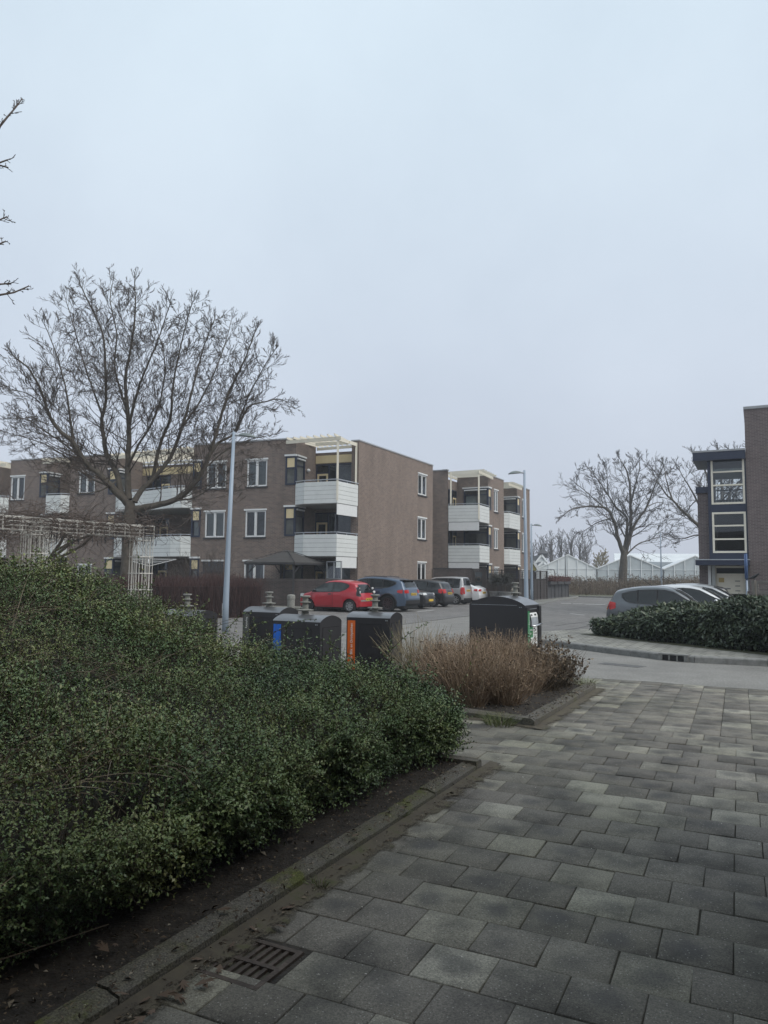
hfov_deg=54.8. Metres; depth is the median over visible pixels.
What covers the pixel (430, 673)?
dry shrub
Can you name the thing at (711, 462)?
stair window
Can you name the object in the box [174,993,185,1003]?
fallen leaf
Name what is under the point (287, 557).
gazebo
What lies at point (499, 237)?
sky
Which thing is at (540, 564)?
house
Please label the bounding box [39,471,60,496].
bay window
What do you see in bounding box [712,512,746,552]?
stair window
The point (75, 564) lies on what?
window
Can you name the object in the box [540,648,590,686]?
dry shrub
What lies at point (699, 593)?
parked car
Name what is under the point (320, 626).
waste container
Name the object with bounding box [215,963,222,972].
fallen leaf
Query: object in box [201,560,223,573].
window
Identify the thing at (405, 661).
dry shrub
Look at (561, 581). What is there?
fence planter
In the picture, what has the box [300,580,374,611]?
parked car
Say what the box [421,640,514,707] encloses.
dry shrub
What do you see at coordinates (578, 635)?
corner pavement
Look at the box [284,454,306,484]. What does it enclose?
bay window
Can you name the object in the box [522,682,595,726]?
planter kerb
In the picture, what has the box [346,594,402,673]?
waste container
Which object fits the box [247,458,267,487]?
window
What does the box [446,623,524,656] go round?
dry shrub
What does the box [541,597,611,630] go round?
side street
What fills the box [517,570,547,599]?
garden fence
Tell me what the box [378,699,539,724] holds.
planter front kerb
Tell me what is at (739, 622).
laurel hedge
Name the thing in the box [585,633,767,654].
laurel bed
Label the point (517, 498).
bay window
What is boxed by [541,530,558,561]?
bare tree
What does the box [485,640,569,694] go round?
dry shrub
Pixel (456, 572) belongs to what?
garden wall
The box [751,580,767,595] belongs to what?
timber gate
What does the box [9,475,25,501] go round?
window
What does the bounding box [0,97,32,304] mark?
bare tree
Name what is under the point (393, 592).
parked car
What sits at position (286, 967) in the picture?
drain grate
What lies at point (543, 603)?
fence kerb
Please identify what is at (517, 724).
planter front dirt
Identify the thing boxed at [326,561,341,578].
glass screen
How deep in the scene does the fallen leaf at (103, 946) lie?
3.05 m
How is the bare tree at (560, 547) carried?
on the ground
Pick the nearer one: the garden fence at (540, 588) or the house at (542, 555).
the garden fence at (540, 588)
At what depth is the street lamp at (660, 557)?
71.87 m
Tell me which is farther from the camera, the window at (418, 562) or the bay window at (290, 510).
the window at (418, 562)
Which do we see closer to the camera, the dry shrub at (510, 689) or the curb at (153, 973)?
the curb at (153, 973)
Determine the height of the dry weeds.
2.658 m
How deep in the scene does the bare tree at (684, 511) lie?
65.93 m
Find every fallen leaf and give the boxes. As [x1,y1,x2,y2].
[94,941,108,951]
[129,1015,145,1023]
[159,989,176,996]
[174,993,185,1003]
[178,980,190,990]
[194,977,216,985]
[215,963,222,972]
[218,906,230,910]
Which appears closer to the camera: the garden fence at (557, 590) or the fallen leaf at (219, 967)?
the fallen leaf at (219, 967)
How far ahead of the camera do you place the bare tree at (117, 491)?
29.00 m
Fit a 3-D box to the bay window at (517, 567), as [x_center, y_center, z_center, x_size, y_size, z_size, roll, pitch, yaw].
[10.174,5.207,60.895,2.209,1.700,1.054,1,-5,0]
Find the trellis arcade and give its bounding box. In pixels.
[0,514,154,613]
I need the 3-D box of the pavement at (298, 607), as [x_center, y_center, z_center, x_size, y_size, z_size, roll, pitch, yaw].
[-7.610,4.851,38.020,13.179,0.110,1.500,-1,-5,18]
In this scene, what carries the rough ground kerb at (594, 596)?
on the side street
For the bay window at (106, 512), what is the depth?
46.78 m
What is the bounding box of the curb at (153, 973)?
[34,762,475,1023]
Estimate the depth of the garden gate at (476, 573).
49.08 m
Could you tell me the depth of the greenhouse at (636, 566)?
111.68 m
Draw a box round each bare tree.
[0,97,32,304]
[0,264,304,578]
[530,540,538,556]
[535,533,548,559]
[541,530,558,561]
[552,448,682,584]
[553,527,573,559]
[560,527,577,556]
[570,529,589,562]
[579,541,593,563]
[592,548,608,567]
[637,440,744,548]
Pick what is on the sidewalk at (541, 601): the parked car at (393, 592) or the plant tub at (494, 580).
the plant tub at (494, 580)
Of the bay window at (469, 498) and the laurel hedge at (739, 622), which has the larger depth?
the bay window at (469, 498)
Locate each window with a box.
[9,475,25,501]
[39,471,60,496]
[75,564,91,573]
[77,470,94,494]
[104,557,120,576]
[106,512,123,538]
[108,468,124,494]
[189,557,199,579]
[190,508,200,536]
[192,459,202,488]
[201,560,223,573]
[203,510,225,538]
[207,460,227,489]
[242,560,263,577]
[243,509,266,538]
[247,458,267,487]
[283,505,305,535]
[283,565,302,578]
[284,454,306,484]
[417,516,426,540]
[417,561,426,578]
[418,472,427,497]
[462,486,491,509]
[464,525,491,547]
[479,563,491,577]
[494,489,498,513]
[494,528,498,549]
[504,496,519,513]
[504,530,520,549]
[504,565,520,578]
[522,499,523,518]
[522,533,523,552]
[710,459,744,504]
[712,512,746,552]
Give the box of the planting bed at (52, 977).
[0,758,457,1023]
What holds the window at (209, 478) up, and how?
in the apartment building at (361, 509)
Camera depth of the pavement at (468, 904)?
3.79 m
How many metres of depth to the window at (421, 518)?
48.70 m
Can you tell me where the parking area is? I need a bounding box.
[217,602,471,639]
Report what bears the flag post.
on the road
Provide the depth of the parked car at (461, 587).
44.48 m
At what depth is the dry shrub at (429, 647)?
10.42 m
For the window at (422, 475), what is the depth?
48.98 m
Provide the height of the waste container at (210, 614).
1.266 m
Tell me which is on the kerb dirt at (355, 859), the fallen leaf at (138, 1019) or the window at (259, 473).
the fallen leaf at (138, 1019)
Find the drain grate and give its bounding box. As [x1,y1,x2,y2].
[196,936,313,990]
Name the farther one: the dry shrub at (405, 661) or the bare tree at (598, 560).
the bare tree at (598, 560)
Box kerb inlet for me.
[658,652,689,662]
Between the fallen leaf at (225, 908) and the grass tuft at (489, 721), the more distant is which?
the grass tuft at (489, 721)
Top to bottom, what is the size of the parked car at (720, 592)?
1.502 m
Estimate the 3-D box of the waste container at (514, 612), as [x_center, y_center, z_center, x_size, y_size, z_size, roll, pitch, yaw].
[2.565,2.217,15.289,1.328,1.518,0.988,-2,-6,28]
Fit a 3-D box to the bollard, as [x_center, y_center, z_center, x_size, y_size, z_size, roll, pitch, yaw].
[-4.112,4.052,32.769,0.370,0.820,0.364,1,-5,0]
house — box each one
[533,549,548,562]
[533,561,538,578]
[536,561,545,578]
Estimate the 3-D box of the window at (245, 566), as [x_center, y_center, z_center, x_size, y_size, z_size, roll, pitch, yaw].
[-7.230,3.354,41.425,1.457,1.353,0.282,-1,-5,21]
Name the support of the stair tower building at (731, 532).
on the ground
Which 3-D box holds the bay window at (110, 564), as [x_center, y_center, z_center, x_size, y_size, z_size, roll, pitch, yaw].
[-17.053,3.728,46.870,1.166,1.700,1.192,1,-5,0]
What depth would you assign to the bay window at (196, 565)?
42.77 m
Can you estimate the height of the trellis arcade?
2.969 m
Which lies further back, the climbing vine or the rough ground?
the rough ground
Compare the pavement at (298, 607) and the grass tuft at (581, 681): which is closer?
the grass tuft at (581, 681)
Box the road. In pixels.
[217,598,767,689]
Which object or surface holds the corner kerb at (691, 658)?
on the road
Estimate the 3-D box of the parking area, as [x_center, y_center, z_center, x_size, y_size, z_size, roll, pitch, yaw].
[-5.547,4.824,37.117,29.000,0.001,37.200,1,-5,0]
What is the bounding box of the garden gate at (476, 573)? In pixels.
[472,568,484,601]
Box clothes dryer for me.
[133,558,175,565]
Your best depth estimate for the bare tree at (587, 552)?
143.76 m
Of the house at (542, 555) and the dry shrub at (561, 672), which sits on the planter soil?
the dry shrub at (561, 672)
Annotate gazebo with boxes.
[244,550,328,594]
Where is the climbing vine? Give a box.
[0,475,206,571]
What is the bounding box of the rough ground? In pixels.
[571,592,612,596]
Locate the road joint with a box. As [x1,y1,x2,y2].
[402,616,589,629]
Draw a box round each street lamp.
[222,432,255,633]
[508,470,528,598]
[530,524,540,599]
[655,533,661,583]
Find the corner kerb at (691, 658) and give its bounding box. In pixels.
[542,638,767,666]
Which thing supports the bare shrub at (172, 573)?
on the parking area
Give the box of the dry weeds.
[544,570,699,594]
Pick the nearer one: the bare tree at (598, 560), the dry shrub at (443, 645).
the dry shrub at (443, 645)
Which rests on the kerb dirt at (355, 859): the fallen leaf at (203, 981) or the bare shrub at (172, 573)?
the fallen leaf at (203, 981)
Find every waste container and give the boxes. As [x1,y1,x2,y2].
[161,594,217,655]
[242,592,297,658]
[272,595,341,678]
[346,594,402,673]
[469,582,542,653]
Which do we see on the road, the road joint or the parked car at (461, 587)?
the road joint
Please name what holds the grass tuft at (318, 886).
on the kerb dirt at (355, 859)
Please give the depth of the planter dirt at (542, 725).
9.04 m
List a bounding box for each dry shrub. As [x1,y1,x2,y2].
[371,614,463,679]
[402,629,468,674]
[407,645,475,697]
[411,632,503,675]
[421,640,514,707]
[439,634,526,686]
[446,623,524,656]
[460,645,552,705]
[465,631,548,672]
[481,628,548,657]
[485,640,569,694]
[499,634,593,690]
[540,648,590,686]
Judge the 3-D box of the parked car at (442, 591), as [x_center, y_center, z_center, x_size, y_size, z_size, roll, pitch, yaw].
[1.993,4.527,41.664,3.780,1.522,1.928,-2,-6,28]
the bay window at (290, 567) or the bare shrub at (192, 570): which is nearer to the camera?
the bare shrub at (192, 570)
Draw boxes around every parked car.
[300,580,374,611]
[356,576,419,611]
[409,590,434,608]
[414,579,453,606]
[431,576,471,604]
[468,583,487,602]
[606,576,698,616]
[657,576,722,602]
[668,583,733,598]
[712,585,730,592]
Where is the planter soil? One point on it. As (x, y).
(535, 698)
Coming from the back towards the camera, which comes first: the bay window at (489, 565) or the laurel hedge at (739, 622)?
the bay window at (489, 565)
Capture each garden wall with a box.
[233,578,357,605]
[433,568,471,601]
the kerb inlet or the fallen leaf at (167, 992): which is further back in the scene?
the kerb inlet
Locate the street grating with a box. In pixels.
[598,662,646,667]
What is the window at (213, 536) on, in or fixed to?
in the apartment building at (361, 509)
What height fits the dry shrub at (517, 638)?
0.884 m
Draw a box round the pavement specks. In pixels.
[250,695,760,1008]
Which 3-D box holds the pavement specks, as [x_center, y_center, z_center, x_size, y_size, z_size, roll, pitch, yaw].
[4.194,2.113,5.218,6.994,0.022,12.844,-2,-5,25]
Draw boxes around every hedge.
[0,540,488,976]
[74,571,271,618]
[588,593,767,651]
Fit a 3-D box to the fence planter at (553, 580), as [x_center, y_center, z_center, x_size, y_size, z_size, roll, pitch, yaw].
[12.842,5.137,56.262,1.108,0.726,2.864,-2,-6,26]
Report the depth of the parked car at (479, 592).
46.81 m
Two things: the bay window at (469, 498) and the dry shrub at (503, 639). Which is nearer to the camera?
the dry shrub at (503, 639)
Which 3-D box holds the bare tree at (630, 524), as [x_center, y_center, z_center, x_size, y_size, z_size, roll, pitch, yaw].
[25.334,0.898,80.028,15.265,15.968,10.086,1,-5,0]
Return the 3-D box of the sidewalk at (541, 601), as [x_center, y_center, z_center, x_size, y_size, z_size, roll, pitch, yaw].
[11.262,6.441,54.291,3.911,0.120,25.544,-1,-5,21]
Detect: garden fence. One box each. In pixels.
[485,569,517,596]
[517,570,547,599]
[548,584,568,598]
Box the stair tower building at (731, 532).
[692,405,767,595]
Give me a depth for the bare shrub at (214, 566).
35.35 m
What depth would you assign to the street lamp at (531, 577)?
44.34 m
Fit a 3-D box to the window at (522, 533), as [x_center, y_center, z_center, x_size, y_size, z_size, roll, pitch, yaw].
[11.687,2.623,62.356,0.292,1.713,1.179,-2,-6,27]
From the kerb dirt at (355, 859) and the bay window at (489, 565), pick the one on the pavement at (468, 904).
the kerb dirt at (355, 859)
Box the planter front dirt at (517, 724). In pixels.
[464,716,533,727]
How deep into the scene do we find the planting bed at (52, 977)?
3.45 m
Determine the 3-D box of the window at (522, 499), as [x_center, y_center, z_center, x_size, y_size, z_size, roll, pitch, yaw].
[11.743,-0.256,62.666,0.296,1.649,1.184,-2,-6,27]
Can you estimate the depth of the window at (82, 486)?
47.88 m
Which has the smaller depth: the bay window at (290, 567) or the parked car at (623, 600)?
the parked car at (623, 600)
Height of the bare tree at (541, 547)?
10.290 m
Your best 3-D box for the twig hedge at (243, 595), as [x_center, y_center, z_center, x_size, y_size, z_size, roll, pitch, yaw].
[-8.225,3.144,28.559,7.363,1.829,3.762,4,-6,-36]
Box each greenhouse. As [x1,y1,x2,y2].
[539,554,699,582]
[614,553,698,566]
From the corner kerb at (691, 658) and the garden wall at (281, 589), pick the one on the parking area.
the garden wall at (281, 589)
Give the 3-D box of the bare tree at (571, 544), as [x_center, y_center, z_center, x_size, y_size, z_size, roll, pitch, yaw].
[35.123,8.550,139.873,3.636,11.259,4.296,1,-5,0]
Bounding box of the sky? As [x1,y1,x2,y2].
[0,0,767,566]
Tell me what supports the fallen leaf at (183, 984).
on the kerb dirt at (355, 859)
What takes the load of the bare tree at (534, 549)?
on the ground
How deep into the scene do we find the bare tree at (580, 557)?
136.79 m
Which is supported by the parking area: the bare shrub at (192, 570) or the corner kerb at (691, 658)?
the bare shrub at (192, 570)
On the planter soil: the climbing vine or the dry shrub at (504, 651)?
the dry shrub at (504, 651)
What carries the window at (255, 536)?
in the apartment building at (361, 509)
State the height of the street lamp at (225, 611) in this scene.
5.791 m
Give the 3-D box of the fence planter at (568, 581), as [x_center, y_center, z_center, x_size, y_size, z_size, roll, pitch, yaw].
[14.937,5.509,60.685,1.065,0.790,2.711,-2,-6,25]
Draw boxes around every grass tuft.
[302,875,331,889]
[480,710,522,727]
[572,676,598,683]
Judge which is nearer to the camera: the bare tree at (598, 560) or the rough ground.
the rough ground
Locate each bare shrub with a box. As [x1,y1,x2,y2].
[160,558,188,578]
[161,548,212,581]
[186,539,238,578]
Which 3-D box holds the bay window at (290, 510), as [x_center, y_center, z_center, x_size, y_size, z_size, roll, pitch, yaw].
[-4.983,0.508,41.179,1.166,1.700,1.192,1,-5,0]
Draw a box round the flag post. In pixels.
[744,554,747,594]
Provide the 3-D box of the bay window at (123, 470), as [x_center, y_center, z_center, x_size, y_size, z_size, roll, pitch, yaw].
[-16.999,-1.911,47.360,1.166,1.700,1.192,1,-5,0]
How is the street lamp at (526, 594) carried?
on the road
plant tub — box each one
[487,572,501,596]
[496,572,513,595]
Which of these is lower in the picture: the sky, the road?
the road
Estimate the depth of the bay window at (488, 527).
54.65 m
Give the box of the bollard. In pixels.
[287,594,294,608]
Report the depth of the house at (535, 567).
83.65 m
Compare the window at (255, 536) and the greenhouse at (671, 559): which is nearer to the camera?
the window at (255, 536)
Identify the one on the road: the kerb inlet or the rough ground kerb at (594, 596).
the kerb inlet
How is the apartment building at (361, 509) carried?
on the ground
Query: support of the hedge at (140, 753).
on the planting bed at (52, 977)
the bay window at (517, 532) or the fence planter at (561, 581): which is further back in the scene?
the bay window at (517, 532)
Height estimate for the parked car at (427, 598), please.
1.501 m
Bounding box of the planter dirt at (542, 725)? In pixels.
[532,688,604,729]
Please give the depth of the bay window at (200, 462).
43.26 m
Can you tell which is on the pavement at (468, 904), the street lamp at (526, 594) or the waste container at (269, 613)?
the waste container at (269, 613)
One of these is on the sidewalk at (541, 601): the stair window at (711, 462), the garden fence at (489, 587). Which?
the garden fence at (489, 587)
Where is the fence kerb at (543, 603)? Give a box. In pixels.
[539,597,574,605]
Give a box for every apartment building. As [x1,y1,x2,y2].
[0,433,432,580]
[432,469,529,578]
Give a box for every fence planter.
[544,575,560,584]
[555,576,568,583]
[563,575,571,583]
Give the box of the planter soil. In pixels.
[389,672,578,715]
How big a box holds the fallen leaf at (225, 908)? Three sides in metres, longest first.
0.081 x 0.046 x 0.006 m
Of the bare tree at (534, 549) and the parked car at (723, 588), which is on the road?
the parked car at (723, 588)
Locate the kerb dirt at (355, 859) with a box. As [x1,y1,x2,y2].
[91,761,504,1023]
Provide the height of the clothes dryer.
2.344 m
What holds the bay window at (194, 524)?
in the apartment building at (361, 509)
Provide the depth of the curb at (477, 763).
6.29 m
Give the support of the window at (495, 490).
in the apartment building at (478, 519)
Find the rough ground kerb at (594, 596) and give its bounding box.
[569,595,611,597]
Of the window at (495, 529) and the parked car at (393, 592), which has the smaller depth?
the parked car at (393, 592)
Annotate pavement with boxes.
[138,659,767,1023]
[262,605,360,610]
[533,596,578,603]
[542,629,767,662]
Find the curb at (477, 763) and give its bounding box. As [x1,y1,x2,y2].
[424,754,481,768]

